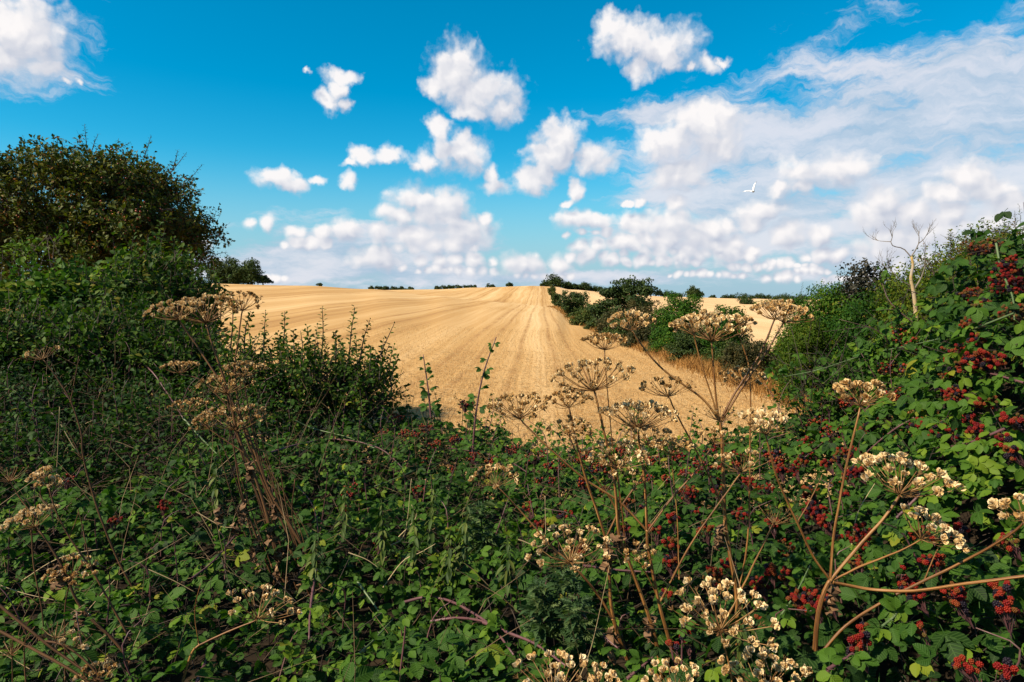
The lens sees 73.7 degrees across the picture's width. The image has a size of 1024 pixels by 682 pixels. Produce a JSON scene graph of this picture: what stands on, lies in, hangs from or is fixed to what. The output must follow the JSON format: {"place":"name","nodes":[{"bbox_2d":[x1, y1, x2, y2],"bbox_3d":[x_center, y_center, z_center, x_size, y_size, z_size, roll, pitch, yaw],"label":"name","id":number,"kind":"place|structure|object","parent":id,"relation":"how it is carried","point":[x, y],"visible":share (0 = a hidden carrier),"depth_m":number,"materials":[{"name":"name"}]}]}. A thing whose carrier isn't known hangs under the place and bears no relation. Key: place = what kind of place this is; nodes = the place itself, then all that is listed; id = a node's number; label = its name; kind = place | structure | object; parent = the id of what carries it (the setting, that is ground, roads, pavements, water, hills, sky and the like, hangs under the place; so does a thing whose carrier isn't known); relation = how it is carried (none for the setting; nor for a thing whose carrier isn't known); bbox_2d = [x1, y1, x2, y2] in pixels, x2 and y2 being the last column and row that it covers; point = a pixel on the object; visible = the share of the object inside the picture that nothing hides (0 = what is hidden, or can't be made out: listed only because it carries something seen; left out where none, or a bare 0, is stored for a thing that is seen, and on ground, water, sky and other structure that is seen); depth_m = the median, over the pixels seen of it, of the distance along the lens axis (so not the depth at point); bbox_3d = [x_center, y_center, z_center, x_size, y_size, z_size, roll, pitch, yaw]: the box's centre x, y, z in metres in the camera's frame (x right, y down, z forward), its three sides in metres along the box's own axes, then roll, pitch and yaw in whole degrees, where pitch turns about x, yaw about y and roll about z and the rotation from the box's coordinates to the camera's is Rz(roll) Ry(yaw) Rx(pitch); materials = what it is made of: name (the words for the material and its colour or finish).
{"place":"outdoors","nodes":[
{"label":"outdoors","id":0,"kind":"place"},
{"bbox_2d":[49,284,950,509],"bbox_3d":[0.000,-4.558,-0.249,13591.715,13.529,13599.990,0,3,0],"label":"ground","id":1,"kind":"structure","parent":0,"point":[520,309],"depth_m":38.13,"materials":[{"name":"beige plant"}]},
{"bbox_2d":[0,253,135,396],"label":"elder bush","id":2,"kind":"object","parent":1,"relation":"on","point":[42,285],"visible":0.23,"depth_m":7.09,"materials":[{"name":"green plant"}]},
{"bbox_2d":[0,124,234,281],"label":"hawthorn tree","id":3,"kind":"object","parent":1,"relation":"on","point":[140,196],"visible":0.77,"depth_m":10.07,"materials":[{"name":"green plant"}]},
{"bbox_2d":[0,279,237,419],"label":"blackthorn shrub","id":4,"kind":"object","parent":1,"relation":"on","point":[75,331],"visible":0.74,"depth_m":4.99,"materials":[{"name":"green plant"}]},
{"bbox_2d":[0,301,292,506],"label":"blackthorn bush","id":5,"kind":"object","parent":1,"relation":"on","point":[11,383],"visible":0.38,"depth_m":4.57,"materials":[{"name":"green plant"}]},
{"bbox_2d":[61,220,241,417],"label":"blackthorn shrub","id":6,"kind":"object","parent":1,"relation":"on","point":[161,281],"visible":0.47,"depth_m":6.07,"materials":[{"name":"green plant"}]},
{"bbox_2d":[0,352,343,565],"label":"blackthorn bush","id":7,"kind":"object","parent":1,"relation":"on","point":[107,430],"visible":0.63,"depth_m":3.83,"materials":[{"name":"green plant"}]},
{"bbox_2d":[202,260,232,283],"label":"copse tree","id":8,"kind":"object","parent":1,"relation":"on","point":[218,275],"visible":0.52,"depth_m":132.21,"materials":[{"name":"green plant"}]},
{"bbox_2d":[217,255,242,283],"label":"copse tree","id":9,"kind":"object","parent":1,"relation":"on","point":[230,263],"visible":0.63,"depth_m":132.27,"materials":[{"name":"green plant"}]},
{"bbox_2d":[230,265,244,283],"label":"copse tree","id":10,"kind":"object","parent":1,"relation":"on","point":[237,279],"visible":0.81,"depth_m":132.33,"materials":[{"name":"green plant"}]},
{"bbox_2d":[237,257,264,284],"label":"copse tree","id":11,"kind":"object","parent":1,"relation":"on","point":[250,269],"visible":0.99,"depth_m":132.38,"materials":[{"name":"green plant"}]},
{"bbox_2d":[258,275,273,284],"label":"copse bush","id":12,"kind":"object","parent":1,"relation":"on","point":[263,280],"visible":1,"depth_m":133.05,"materials":[{"name":"green plant"}]},
{"bbox_2d":[194,301,414,461],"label":"blackthorn shrub","id":13,"kind":"object","parent":1,"relation":"on","point":[311,371],"visible":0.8,"depth_m":4.89,"materials":[{"name":"green plant"}]},
{"bbox_2d":[340,478,664,681],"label":"bramble bush","id":14,"kind":"object","parent":1,"relation":"on","point":[456,665],"visible":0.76,"depth_m":2.22,"materials":[{"name":"green plant"}]},
{"bbox_2d":[383,544,434,587],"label":"dry stalk","id":15,"kind":"object","parent":14,"relation":"on","point":[400,563],"visible":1,"depth_m":2.41,"materials":[{"name":"beige plant"}]},
{"bbox_2d":[419,483,441,555],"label":"nettle","id":16,"kind":"object","parent":14,"relation":"on","point":[431,535],"visible":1,"depth_m":2.44,"materials":[{"name":"green plant"}]},
{"bbox_2d":[460,499,503,566],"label":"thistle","id":17,"kind":"object","parent":14,"relation":"on","point":[485,538],"visible":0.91,"depth_m":2.62,"materials":[{"name":"green plant"}]},
{"bbox_2d":[555,582,602,650],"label":"thistle","id":18,"kind":"object","parent":14,"relation":"on","point":[581,627],"visible":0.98,"depth_m":1.72,"materials":[{"name":"green plant"}]},
{"bbox_2d":[547,284,557,298],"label":"hedge shrub","id":19,"kind":"object","parent":1,"relation":"on","point":[551,290],"visible":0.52,"depth_m":198.38,"materials":[{"name":"green plant"}]},
{"bbox_2d":[541,272,566,287],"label":"round tree","id":20,"kind":"object","parent":1,"relation":"on","point":[557,281],"visible":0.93,"depth_m":342.11,"materials":[{"name":"green plant"}]},
{"bbox_2d":[551,293,560,305],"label":"hedge shrub","id":21,"kind":"object","parent":1,"relation":"on","point":[554,299],"visible":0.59,"depth_m":123.97,"materials":[{"name":"green plant"}]},
{"bbox_2d":[562,281,577,289],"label":"round tree","id":22,"kind":"object","parent":1,"relation":"on","point":[570,285],"visible":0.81,"depth_m":347.00,"materials":[{"name":"green plant"}]},
{"bbox_2d":[555,290,589,316],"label":"hedge shrub","id":23,"kind":"object","parent":1,"relation":"on","point":[570,302],"visible":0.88,"depth_m":79.31,"materials":[{"name":"green plant"}]},
{"bbox_2d":[573,281,591,290],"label":"round tree","id":24,"kind":"object","parent":1,"relation":"on","point":[583,285],"visible":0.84,"depth_m":349.07,"materials":[{"name":"green plant"}]},
{"bbox_2d":[568,296,609,325],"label":"hedge shrub","id":25,"kind":"object","parent":1,"relation":"on","point":[581,318],"visible":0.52,"depth_m":59.50,"materials":[{"name":"green plant"}]},
{"bbox_2d":[583,313,595,329],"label":"hedge shrub","id":26,"kind":"object","parent":1,"relation":"on","point":[586,324],"visible":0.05,"depth_m":53.53,"materials":[{"name":"green plant"}]},
{"bbox_2d":[586,285,602,291],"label":"crest bush","id":27,"kind":"object","parent":1,"relation":"on","point":[595,289],"visible":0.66,"depth_m":351.97,"materials":[{"name":"green plant"}]},
{"bbox_2d":[590,309,636,338],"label":"hedge shrub","id":28,"kind":"object","parent":1,"relation":"on","point":[601,325],"visible":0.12,"depth_m":41.67,"materials":[{"name":"green plant"}]},
{"bbox_2d":[602,314,635,339],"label":"hedge shrub","id":29,"kind":"object","parent":1,"relation":"on","point":[623,331],"visible":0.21,"depth_m":40.42,"materials":[{"name":"green plant"}]},
{"bbox_2d":[586,275,661,326],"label":"spreading tree","id":30,"kind":"object","parent":1,"relation":"on","point":[617,298],"visible":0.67,"depth_m":45.45,"materials":[{"name":"green plant"}]},
{"bbox_2d":[611,298,662,345],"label":"hedge shrub","id":31,"kind":"object","parent":1,"relation":"on","point":[646,310],"visible":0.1,"depth_m":34.71,"materials":[{"name":"green plant"}]},
{"bbox_2d":[622,318,660,347],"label":"hedge shrub","id":32,"kind":"object","parent":1,"relation":"on","point":[645,332],"visible":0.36,"depth_m":33.63,"materials":[{"name":"green plant"}]},
{"bbox_2d":[640,329,669,351],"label":"hedge shrub","id":33,"kind":"object","parent":1,"relation":"on","point":[651,341],"visible":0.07,"depth_m":29.83,"materials":[{"name":"green plant"}]},
{"bbox_2d":[648,290,704,352],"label":"hedge shrub","id":34,"kind":"object","parent":1,"relation":"on","point":[672,312],"visible":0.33,"depth_m":28.61,"materials":[{"name":"green plant"}]},
{"bbox_2d":[663,326,716,361],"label":"hedge shrub","id":35,"kind":"object","parent":1,"relation":"on","point":[684,345],"visible":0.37,"depth_m":24.71,"materials":[{"name":"green plant"}]},
{"bbox_2d":[682,285,704,297],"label":"round tree","id":36,"kind":"object","parent":1,"relation":"on","point":[692,290],"visible":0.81,"depth_m":327.77,"materials":[{"name":"green plant"}]},
{"bbox_2d":[700,339,744,362],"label":"hedge shrub","id":37,"kind":"object","parent":1,"relation":"on","point":[718,351],"visible":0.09,"depth_m":23.19,"materials":[{"name":"green plant"}]},
{"bbox_2d":[700,304,759,358],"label":"hedge shrub","id":38,"kind":"object","parent":1,"relation":"on","point":[722,325],"visible":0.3,"depth_m":23.77,"materials":[{"name":"green plant"}]},
{"bbox_2d":[736,295,753,303],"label":"field bush","id":39,"kind":"object","parent":1,"relation":"on","point":[744,300],"visible":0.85,"depth_m":188.72,"materials":[{"name":"green plant"}]},
{"bbox_2d":[717,339,780,376],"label":"hedge shrub","id":40,"kind":"object","parent":1,"relation":"on","point":[735,357],"visible":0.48,"depth_m":19.75,"materials":[{"name":"green plant"}]},
{"bbox_2d":[749,293,764,298],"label":"skyline bush","id":41,"kind":"object","parent":1,"relation":"on","point":[758,296],"visible":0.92,"depth_m":417.33,"materials":[{"name":"green plant"}]},
{"bbox_2d":[770,314,830,405],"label":"ivy bush","id":42,"kind":"object","parent":1,"relation":"on","point":[801,344],"visible":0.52,"depth_m":14.67,"materials":[{"name":"green plant"}]},
{"bbox_2d":[764,277,872,391],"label":"ivy bush","id":43,"kind":"object","parent":1,"relation":"on","point":[824,303],"visible":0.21,"depth_m":15.18,"materials":[{"name":"green plant"}]},
{"bbox_2d":[815,283,901,398],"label":"ivy bush","id":44,"kind":"object","parent":1,"relation":"on","point":[853,313],"visible":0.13,"depth_m":13.82,"materials":[{"name":"green plant"}]},
{"bbox_2d":[832,257,920,344],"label":"copper bush","id":45,"kind":"object","parent":1,"relation":"on","point":[851,287],"visible":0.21,"depth_m":14.78,"materials":[{"name":"green plant"}]},
{"bbox_2d":[864,219,938,319],"bbox_3d":[6.525,-1.113,11.271,1.297,1.884,0.621,0,3,0],"label":"dead tree","id":46,"kind":"object","parent":1,"relation":"on","point":[913,288],"visible":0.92,"depth_m":11.25,"materials":[{"name":"brown wood"}]},
{"bbox_2d":[862,205,1023,418],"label":"hazel bush","id":47,"kind":"object","parent":1,"relation":"on","point":[923,282],"visible":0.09,"depth_m":12.84,"materials":[{"name":"green plant"}]},
{"bbox_2d":[915,211,1023,274],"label":"wild rose","id":48,"kind":"object","parent":1,"relation":"on","point":[950,239],"visible":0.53,"depth_m":11.44,"materials":[{"name":"green plant"}]},
{"bbox_2d":[0,345,1023,681],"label":"bank","id":49,"kind":"structure","parent":0,"point":[940,667],"depth_m":2.95,"materials":[{"name":"plant"}]},
{"bbox_2d":[0,596,120,681],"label":"dried hogweed","id":50,"kind":"object","parent":49,"relation":"on","point":[99,674],"visible":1,"depth_m":1.59,"materials":[{"name":"brown plant"}]},
{"bbox_2d":[0,504,263,681],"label":"bramble bush","id":51,"kind":"object","parent":49,"relation":"on","point":[90,596],"visible":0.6,"depth_m":2.24,"materials":[{"name":"green plant"}]},
{"bbox_2d":[21,549,98,580],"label":"dry stalk","id":52,"kind":"object","parent":51,"relation":"on","point":[52,561],"visible":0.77,"depth_m":2.39,"materials":[{"name":"beige plant"}]},
{"bbox_2d":[22,345,142,614],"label":"dried hogweed","id":53,"kind":"object","parent":51,"relation":"on","point":[26,353],"visible":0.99,"depth_m":2.32,"materials":[{"name":"brown plant"}]},
{"bbox_2d":[0,447,291,677],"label":"bramble bush","id":54,"kind":"object","parent":49,"relation":"on","point":[104,499],"visible":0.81,"depth_m":2.76,"materials":[{"name":"green plant"}]},
{"bbox_2d":[55,407,59,495],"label":"dry stalk","id":55,"kind":"object","parent":54,"relation":"on","point":[57,449],"visible":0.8,"depth_m":3.25,"materials":[{"name":"brown plant"}]},
{"bbox_2d":[0,526,356,681],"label":"bramble bush","id":56,"kind":"object","parent":49,"relation":"on","point":[167,601],"visible":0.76,"depth_m":1.99,"materials":[{"name":"green plant"}]},
{"bbox_2d":[0,465,132,679],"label":"dried hogweed","id":57,"kind":"object","parent":56,"relation":"on","point":[54,576],"visible":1,"depth_m":1.78,"materials":[{"name":"brown plant"}]},
{"bbox_2d":[15,424,404,652],"bbox_3d":[-1.458,1.047,3.209,1.412,1.261,1.731,-3,4,-44],"label":"bramble bush","id":58,"kind":"object","parent":49,"relation":"on","point":[199,534],"visible":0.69,"depth_m":3.06,"materials":[{"name":"green plant"}]},
{"bbox_2d":[207,457,227,524],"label":"nettle","id":59,"kind":"object","parent":58,"relation":"on","point":[216,494],"visible":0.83,"depth_m":2.80,"materials":[{"name":"green plant"}]},
{"bbox_2d":[46,476,390,681],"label":"bramble bush","id":60,"kind":"object","parent":49,"relation":"on","point":[217,583],"visible":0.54,"depth_m":2.43,"materials":[{"name":"green plant"}]},
{"bbox_2d":[142,290,332,618],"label":"dried hogweed","id":61,"kind":"object","parent":49,"relation":"on","point":[276,508],"visible":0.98,"depth_m":2.58,"materials":[{"name":"brown plant"}]},
{"bbox_2d":[61,544,494,681],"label":"bramble bush","id":62,"kind":"object","parent":49,"relation":"on","point":[343,642],"visible":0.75,"depth_m":1.94,"materials":[{"name":"green plant"}]},
{"bbox_2d":[181,583,302,681],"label":"dried hogweed","id":63,"kind":"object","parent":62,"relation":"on","point":[273,594],"visible":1,"depth_m":1.79,"materials":[{"name":"beige plant"}]},
{"bbox_2d":[296,535,326,596],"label":"nettle","id":64,"kind":"object","parent":62,"relation":"on","point":[312,572],"visible":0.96,"depth_m":2.22,"materials":[{"name":"green plant"}]},
{"bbox_2d":[151,390,520,589],"bbox_3d":[-0.866,1.112,3.897,1.945,1.570,2.169,-2,4,-36],"label":"bramble bush","id":65,"kind":"object","parent":49,"relation":"on","point":[338,448],"visible":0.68,"depth_m":3.77,"materials":[{"name":"green plant"}]},
{"bbox_2d":[0,307,771,681],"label":"dry grass","id":66,"kind":"structure","parent":49,"relation":"on","point":[84,487],"depth_m":2.67,"materials":[{"name":"green plant"}]},
{"bbox_2d":[580,566,609,675],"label":"dry stalk","id":67,"kind":"object","parent":66,"relation":"on","point":[596,624],"visible":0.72,"depth_m":1.62,"materials":[{"name":"brown plant"}]},
{"bbox_2d":[641,576,812,681],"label":"dried hogweed","id":68,"kind":"object","parent":66,"relation":"on","point":[749,621],"visible":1,"depth_m":1.46,"materials":[{"name":"beige plant"}]},
{"bbox_2d":[212,452,603,681],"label":"bramble bush","id":69,"kind":"object","parent":49,"relation":"on","point":[381,575],"visible":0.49,"depth_m":2.69,"materials":[{"name":"green plant"}]},
{"bbox_2d":[332,483,358,545],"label":"nettle","id":70,"kind":"object","parent":69,"relation":"on","point":[344,530],"visible":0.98,"depth_m":2.61,"materials":[{"name":"green plant"}]},
{"bbox_2d":[370,500,396,565],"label":"nettle","id":71,"kind":"object","parent":69,"relation":"on","point":[382,544],"visible":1,"depth_m":2.45,"materials":[{"name":"green plant"}]},
{"bbox_2d":[403,505,426,571],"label":"nettle","id":72,"kind":"object","parent":69,"relation":"on","point":[412,555],"visible":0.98,"depth_m":2.42,"materials":[{"name":"green plant"}]},
{"bbox_2d":[451,502,475,569],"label":"nettle","id":73,"kind":"object","parent":69,"relation":"on","point":[463,552],"visible":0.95,"depth_m":2.36,"materials":[{"name":"green plant"}]},
{"bbox_2d":[221,525,662,681],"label":"bramble bush","id":74,"kind":"object","parent":49,"relation":"on","point":[391,657],"visible":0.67,"depth_m":2.11,"materials":[{"name":"green plant"}]},
{"bbox_2d":[437,529,460,586],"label":"nettle","id":75,"kind":"object","parent":74,"relation":"on","point":[450,569],"visible":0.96,"depth_m":2.32,"materials":[{"name":"green plant"}]},
{"bbox_2d":[495,535,521,596],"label":"nettle","id":76,"kind":"object","parent":74,"relation":"on","point":[505,575],"visible":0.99,"depth_m":2.10,"materials":[{"name":"green plant"}]},
{"bbox_2d":[233,360,664,523],"bbox_3d":[-0.686,1.041,5.039,3.922,1.740,2.385,0,3,0],"label":"bramble bush","id":77,"kind":"object","parent":49,"relation":"on","point":[427,427],"visible":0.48,"depth_m":4.74,"materials":[{"name":"green plant"}]},
{"bbox_2d":[418,354,441,417],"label":"bramble shoot","id":78,"kind":"object","parent":77,"relation":"on","point":[436,407],"visible":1,"depth_m":4.63,"materials":[{"name":"green plant"}]},
{"bbox_2d":[460,337,499,467],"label":"bramble shoot","id":79,"kind":"object","parent":77,"relation":"on","point":[471,396],"visible":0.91,"depth_m":4.22,"materials":[{"name":"green plant"}]},
{"bbox_2d":[358,415,714,624],"bbox_3d":[0.073,1.010,3.634,1.757,1.347,2.410,0,3,0],"label":"bramble bush","id":80,"kind":"object","parent":49,"relation":"on","point":[533,465],"visible":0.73,"depth_m":3.44,"materials":[{"name":"green plant"}]},
{"bbox_2d":[512,649,621,681],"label":"dried hogweed","id":81,"kind":"object","parent":49,"relation":"on","point":[560,676],"visible":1,"depth_m":1.48,"materials":[{"name":"beige plant"}]},
{"bbox_2d":[452,459,834,681],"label":"bramble bush","id":82,"kind":"object","parent":49,"relation":"on","point":[658,560],"visible":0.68,"depth_m":2.21,"materials":[{"name":"green plant"}]},
{"bbox_2d":[517,575,563,647],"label":"thistle","id":83,"kind":"object","parent":82,"relation":"on","point":[535,624],"visible":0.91,"depth_m":1.79,"materials":[{"name":"green plant"}]},
{"bbox_2d":[532,550,586,646],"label":"thistle","id":84,"kind":"object","parent":82,"relation":"on","point":[564,584],"visible":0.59,"depth_m":1.79,"materials":[{"name":"green plant"}]},
{"bbox_2d":[468,332,768,679],"bbox_3d":[0.259,0.499,1.703,0.737,1.044,0.217,0,3,0],"label":"dried hogweed","id":85,"kind":"object","parent":82,"relation":"on","point":[608,556],"visible":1,"depth_m":1.70,"materials":[{"name":"brown plant"}]},
{"bbox_2d":[607,299,813,676],"bbox_3d":[0.521,0.476,1.772,0.550,1.171,0.239,-1,3,-13],"label":"dried hogweed","id":86,"kind":"object","parent":82,"relation":"on","point":[703,316],"visible":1,"depth_m":1.76,"materials":[{"name":"brown plant"}]},
{"bbox_2d":[422,552,994,681],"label":"bramble bush","id":87,"kind":"object","parent":49,"relation":"on","point":[636,666],"visible":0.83,"depth_m":1.70,"materials":[{"name":"green plant"}]},
{"bbox_2d":[721,605,756,668],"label":"nettle","id":88,"kind":"object","parent":87,"relation":"on","point":[739,648],"visible":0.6,"depth_m":1.58,"materials":[{"name":"green plant"}]},
{"bbox_2d":[526,310,911,559],"bbox_3d":[0.938,0.769,4.124,2.150,1.947,2.292,-2,4,-34],"label":"bramble bush","id":89,"kind":"object","parent":49,"relation":"on","point":[736,447],"visible":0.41,"depth_m":3.85,"materials":[{"name":"green plant"}]},
{"bbox_2d":[582,437,990,681],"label":"bramble bush","id":90,"kind":"object","parent":49,"relation":"on","point":[775,550],"visible":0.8,"depth_m":2.07,"materials":[{"name":"green plant"}]},
{"bbox_2d":[570,264,1015,626],"bbox_3d":[1.399,0.532,3.097,2.329,1.836,1.633,-3,4,-41],"label":"bramble bush","id":91,"kind":"object","parent":49,"relation":"on","point":[801,448],"visible":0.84,"depth_m":3.22,"materials":[{"name":"green plant"}]},
{"bbox_2d":[628,507,1023,681],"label":"bramble bush","id":92,"kind":"object","parent":49,"relation":"on","point":[891,612],"visible":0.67,"depth_m":1.64,"materials":[{"name":"green plant"}]},
{"bbox_2d":[738,378,1023,681],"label":"dried hogweed","id":93,"kind":"object","parent":92,"relation":"on","point":[946,532],"visible":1,"depth_m":1.51,"materials":[{"name":"brown plant"}]},
{"bbox_2d":[650,352,1022,650],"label":"bramble bush","id":94,"kind":"object","parent":49,"relation":"on","point":[812,511],"visible":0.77,"depth_m":2.42,"materials":[{"name":"green plant"}]},
{"bbox_2d":[688,354,1023,659],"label":"bramble bush","id":95,"kind":"object","parent":49,"relation":"on","point":[1009,443],"visible":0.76,"depth_m":1.88,"materials":[{"name":"green plant"}]},
{"bbox_2d":[724,513,1023,681],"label":"bramble bush","id":96,"kind":"object","parent":49,"relation":"on","point":[955,647],"visible":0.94,"depth_m":1.43,"materials":[{"name":"green plant"}]},
{"bbox_2d":[771,276,1023,551],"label":"bramble bush","id":97,"kind":"object","parent":49,"relation":"on","point":[954,393],"visible":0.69,"depth_m":2.46,"materials":[{"name":"green plant"}]},
{"bbox_2d":[834,202,1023,461],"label":"bramble bush","id":98,"kind":"object","parent":49,"relation":"on","point":[1001,278],"visible":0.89,"depth_m":2.55,"materials":[{"name":"green plant"}]},
{"bbox_2d":[0,0,1023,298],"label":"sky","id":99,"kind":"structure","parent":0,"point":[354,144],"materials":[{"name":"blue"}]},
{"bbox_2d":[547,305,937,436],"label":"dry grass","id":100,"kind":"structure","parent":0,"point":[691,363],"depth_m":20.61,"materials":[{"name":"brown plant"}]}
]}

